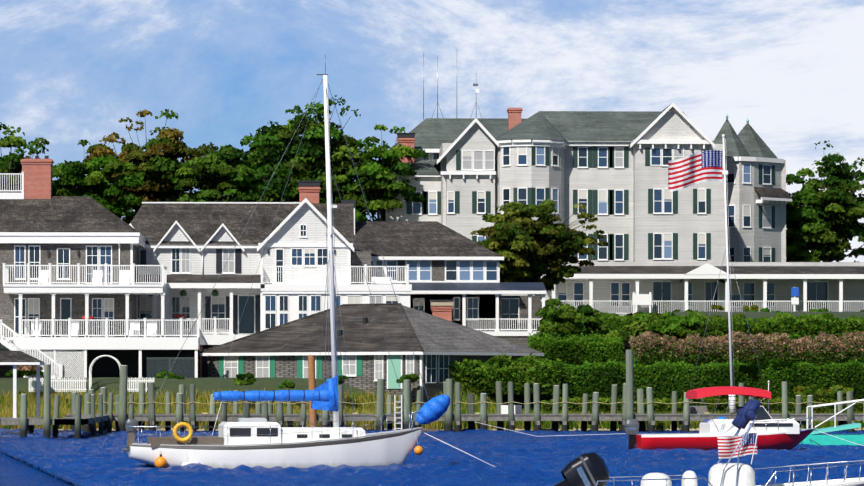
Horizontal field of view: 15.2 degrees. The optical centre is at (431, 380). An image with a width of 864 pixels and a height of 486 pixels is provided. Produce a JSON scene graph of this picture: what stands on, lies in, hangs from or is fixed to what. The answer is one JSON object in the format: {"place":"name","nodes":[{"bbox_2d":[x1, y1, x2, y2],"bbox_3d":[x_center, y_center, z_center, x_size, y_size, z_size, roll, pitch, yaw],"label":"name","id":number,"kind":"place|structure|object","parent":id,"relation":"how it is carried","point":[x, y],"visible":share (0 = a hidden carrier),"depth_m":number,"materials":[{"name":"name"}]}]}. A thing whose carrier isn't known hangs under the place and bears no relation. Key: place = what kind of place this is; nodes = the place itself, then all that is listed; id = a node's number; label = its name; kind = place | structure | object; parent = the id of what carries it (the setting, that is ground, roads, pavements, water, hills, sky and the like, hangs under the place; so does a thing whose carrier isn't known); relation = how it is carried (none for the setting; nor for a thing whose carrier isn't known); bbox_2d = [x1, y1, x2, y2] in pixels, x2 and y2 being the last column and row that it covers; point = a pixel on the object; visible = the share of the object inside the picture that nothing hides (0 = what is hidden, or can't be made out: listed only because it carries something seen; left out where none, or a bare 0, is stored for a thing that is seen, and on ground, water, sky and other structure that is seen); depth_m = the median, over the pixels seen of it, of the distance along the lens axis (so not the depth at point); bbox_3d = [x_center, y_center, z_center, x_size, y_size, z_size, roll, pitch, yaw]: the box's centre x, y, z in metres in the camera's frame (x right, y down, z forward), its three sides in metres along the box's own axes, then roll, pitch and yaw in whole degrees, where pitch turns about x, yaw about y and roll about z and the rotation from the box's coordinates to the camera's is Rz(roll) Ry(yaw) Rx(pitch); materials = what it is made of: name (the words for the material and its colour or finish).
{"place":"outdoors","nodes":[
{"label":"outdoors","id":0,"kind":"place"},
{"bbox_2d":[0,453,74,485],"bbox_3d":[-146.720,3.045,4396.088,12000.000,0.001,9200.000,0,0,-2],"label":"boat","id":1,"kind":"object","parent":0,"point":[15,472],"depth_m":102.92,"materials":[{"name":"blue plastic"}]},
{"bbox_2d":[0,351,44,433],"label":"dock pavilion","id":2,"kind":"structure","parent":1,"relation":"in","point":[14,358],"depth_m":174.07,"materials":[{"name":"white wood"}]},
{"bbox_2d":[0,350,863,438],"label":"dock pier","id":3,"kind":"structure","parent":1,"relation":"in","point":[89,418],"depth_m":183.53,"materials":[{"name":"grey wood"}]},
{"bbox_2d":[690,134,770,413],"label":"flagpole","id":4,"kind":"object","parent":3,"relation":"on","point":[732,407],"visible":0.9,"depth_m":185.18,"materials":[{"name":"white metal"}]},
{"bbox_2d":[668,150,721,191],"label":"flag","id":5,"kind":"object","parent":4,"relation":"attached to","point":[694,169],"visible":1,"depth_m":185.17,"materials":[{"name":"multicoloured fabric"}]},
{"bbox_2d":[0,122,76,195],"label":"tree","id":6,"kind":"object","parent":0,"point":[14,141],"depth_m":228.88,"materials":[{"name":"green plant"}]},
{"bbox_2d":[52,140,147,218],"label":"tree","id":7,"kind":"object","parent":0,"point":[96,181],"depth_m":234.42,"materials":[{"name":"green plant"}]},
{"bbox_2d":[82,109,218,223],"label":"tree","id":8,"kind":"object","parent":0,"point":[154,162],"depth_m":240.50,"materials":[{"name":"green plant"}]},
{"bbox_2d":[162,144,264,201],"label":"tree","id":9,"kind":"object","parent":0,"point":[213,167],"depth_m":236.76,"materials":[{"name":"green plant"}]},
{"bbox_2d":[236,95,387,208],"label":"tree","id":10,"kind":"object","parent":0,"point":[277,139],"depth_m":245.33,"materials":[{"name":"green plant"}]},
{"bbox_2d":[325,124,428,220],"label":"tree","id":11,"kind":"object","parent":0,"point":[369,168],"depth_m":244.19,"materials":[{"name":"green plant"}]},
{"bbox_2d":[0,428,863,485],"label":"water","id":12,"kind":"structure","parent":0,"point":[545,457],"depth_m":112.09,"materials":[{"name":"blue liquid"}]},
{"bbox_2d":[122,54,494,468],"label":"sailboat","id":13,"kind":"object","parent":12,"relation":"on","point":[254,442],"visible":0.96,"depth_m":107.75,"materials":[{"name":"grey"}]},
{"bbox_2d":[476,380,863,449],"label":"boat","id":14,"kind":"object","parent":12,"relation":"on","point":[786,434],"visible":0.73,"depth_m":135.18,"materials":[{"name":"white"}]},
{"bbox_2d":[552,399,863,485],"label":"console boat","id":15,"kind":"object","parent":12,"relation":"on","point":[588,469],"visible":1,"depth_m":66.38,"materials":[{"name":"grey"}]},
{"bbox_2d":[717,433,756,458],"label":"flag","id":16,"kind":"object","parent":15,"relation":"on","point":[727,446],"visible":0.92,"depth_m":66.53,"materials":[{"name":"multicoloured fabric"}]},
{"bbox_2d":[799,399,863,445],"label":"boat","id":17,"kind":"object","parent":12,"relation":"on","point":[814,437],"visible":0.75,"depth_m":145.29,"materials":[{"name":"paint"}]},
{"bbox_2d":[0,311,863,431],"bbox_3d":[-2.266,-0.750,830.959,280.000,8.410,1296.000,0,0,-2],"label":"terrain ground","id":18,"kind":"structure","parent":0,"point":[204,385],"depth_m":193.70,"materials":[{"name":"green plant"}]},
{"bbox_2d":[29,355,153,391],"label":"fence","id":19,"kind":"object","parent":18,"relation":"on","point":[138,380],"visible":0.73,"depth_m":192.40,"materials":[{"name":"white wood"}]},
{"bbox_2d":[0,156,199,378],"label":"house","id":20,"kind":"structure","parent":18,"relation":"on","point":[70,289],"depth_m":198.37,"materials":[{"name":"grey wood"}]},
{"bbox_2d":[129,181,411,377],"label":"white house","id":21,"kind":"structure","parent":18,"relation":"on","point":[190,245],"depth_m":205.60,"materials":[{"name":"white wood"}]},
{"bbox_2d":[200,303,543,408],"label":"boathouse","id":22,"kind":"object","parent":18,"relation":"on","point":[438,344],"visible":0.73,"depth_m":196.10,"materials":[{"name":"grey"}]},
{"bbox_2d":[0,381,863,429],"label":"marsh grass","id":23,"kind":"structure","parent":18,"relation":"on","point":[6,406],"depth_m":189.63,"materials":[{"name":"green plant"}]},
{"bbox_2d":[5,298,863,411],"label":"hedge","id":24,"kind":"object","parent":18,"relation":"on","point":[669,342],"visible":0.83,"depth_m":201.90,"materials":[{"name":"green plant"}]},
{"bbox_2d":[342,200,545,347],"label":"house wing","id":25,"kind":"structure","parent":18,"relation":"on","point":[454,276],"depth_m":213.22,"materials":[{"name":"white wood"}]},
{"bbox_2d":[385,53,863,340],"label":"hotel","id":26,"kind":"structure","parent":18,"relation":"on","point":[664,250],"depth_m":240.85,"materials":[{"name":"white wood"}]},
{"bbox_2d":[495,144,499,223],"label":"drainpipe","id":27,"kind":"object","parent":26,"relation":"attached to","point":[497,176],"visible":0.12,"depth_m":241.08,"materials":[{"name":"white metal"}]},
{"bbox_2d":[497,139,513,294],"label":"wall","id":28,"kind":"structure","parent":26,"relation":"attached to","point":[506,169],"depth_m":240.06,"materials":[{"name":"white wood"}]},
{"bbox_2d":[512,139,531,294],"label":"wall","id":29,"kind":"structure","parent":26,"relation":"attached to","point":[522,191],"depth_m":239.43,"materials":[{"name":"white wood"}]},
{"bbox_2d":[495,111,566,140],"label":"roof","id":30,"kind":"structure","parent":26,"relation":"attached to","point":[538,125],"depth_m":241.72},
{"bbox_2d":[532,139,550,301],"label":"wall","id":31,"kind":"structure","parent":26,"relation":"attached to","point":[540,170],"depth_m":239.47,"materials":[{"name":"white wood"}]},
{"bbox_2d":[549,140,563,306],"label":"wall","id":32,"kind":"structure","parent":26,"relation":"attached to","point":[555,146],"depth_m":240.22,"materials":[{"name":"white wood"}]},
{"bbox_2d":[561,141,567,222],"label":"wall","id":33,"kind":"structure","parent":26,"relation":"attached to","point":[563,147],"depth_m":241.30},
{"bbox_2d":[725,156,738,261],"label":"wall","id":34,"kind":"structure","parent":26,"relation":"attached to","point":[732,182],"depth_m":257.63,"materials":[{"name":"white wood"}]},
{"bbox_2d":[739,156,755,261],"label":"wall","id":35,"kind":"structure","parent":26,"relation":"attached to","point":[746,209],"depth_m":257.53,"materials":[{"name":"white wood"}]},
{"bbox_2d":[712,115,785,261],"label":"hotel turret roofs","id":36,"kind":"structure","parent":26,"relation":"attached to","point":[747,141],"depth_m":260.08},
{"bbox_2d":[754,157,791,261],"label":"wall","id":37,"kind":"structure","parent":26,"relation":"attached to","point":[771,196],"depth_m":258.85,"materials":[{"name":"white wood"}]},
{"bbox_2d":[540,346,863,409],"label":"hedges","id":38,"kind":"object","parent":18,"relation":"on","point":[799,376],"visible":0.13,"depth_m":195.38,"materials":[{"name":"green"}]},
{"bbox_2d":[786,140,863,261],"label":"tree","id":39,"kind":"object","parent":18,"relation":"on","point":[810,199],"depth_m":266.11,"materials":[{"name":"green plant"}]},
{"bbox_2d":[0,0,863,261],"label":"sky","id":40,"kind":"structure","parent":0,"point":[70,70],"materials":[{"name":"blue"}]},
{"bbox_2d":[500,261,573,290],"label":"tree leaves","id":41,"kind":"object","parent":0,"point":[523,274],"visible":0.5,"depth_m":224.84,"materials":[{"name":"green plant"}]},
{"bbox_2d":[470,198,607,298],"bbox_3d":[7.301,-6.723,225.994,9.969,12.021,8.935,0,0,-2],"label":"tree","id":42,"kind":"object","parent":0,"point":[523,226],"depth_m":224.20,"materials":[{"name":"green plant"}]},
{"bbox_2d":[786,208,825,261],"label":"tree","id":43,"kind":"object","parent":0,"point":[795,252],"depth_m":264.22,"materials":[{"name":"green plant"}]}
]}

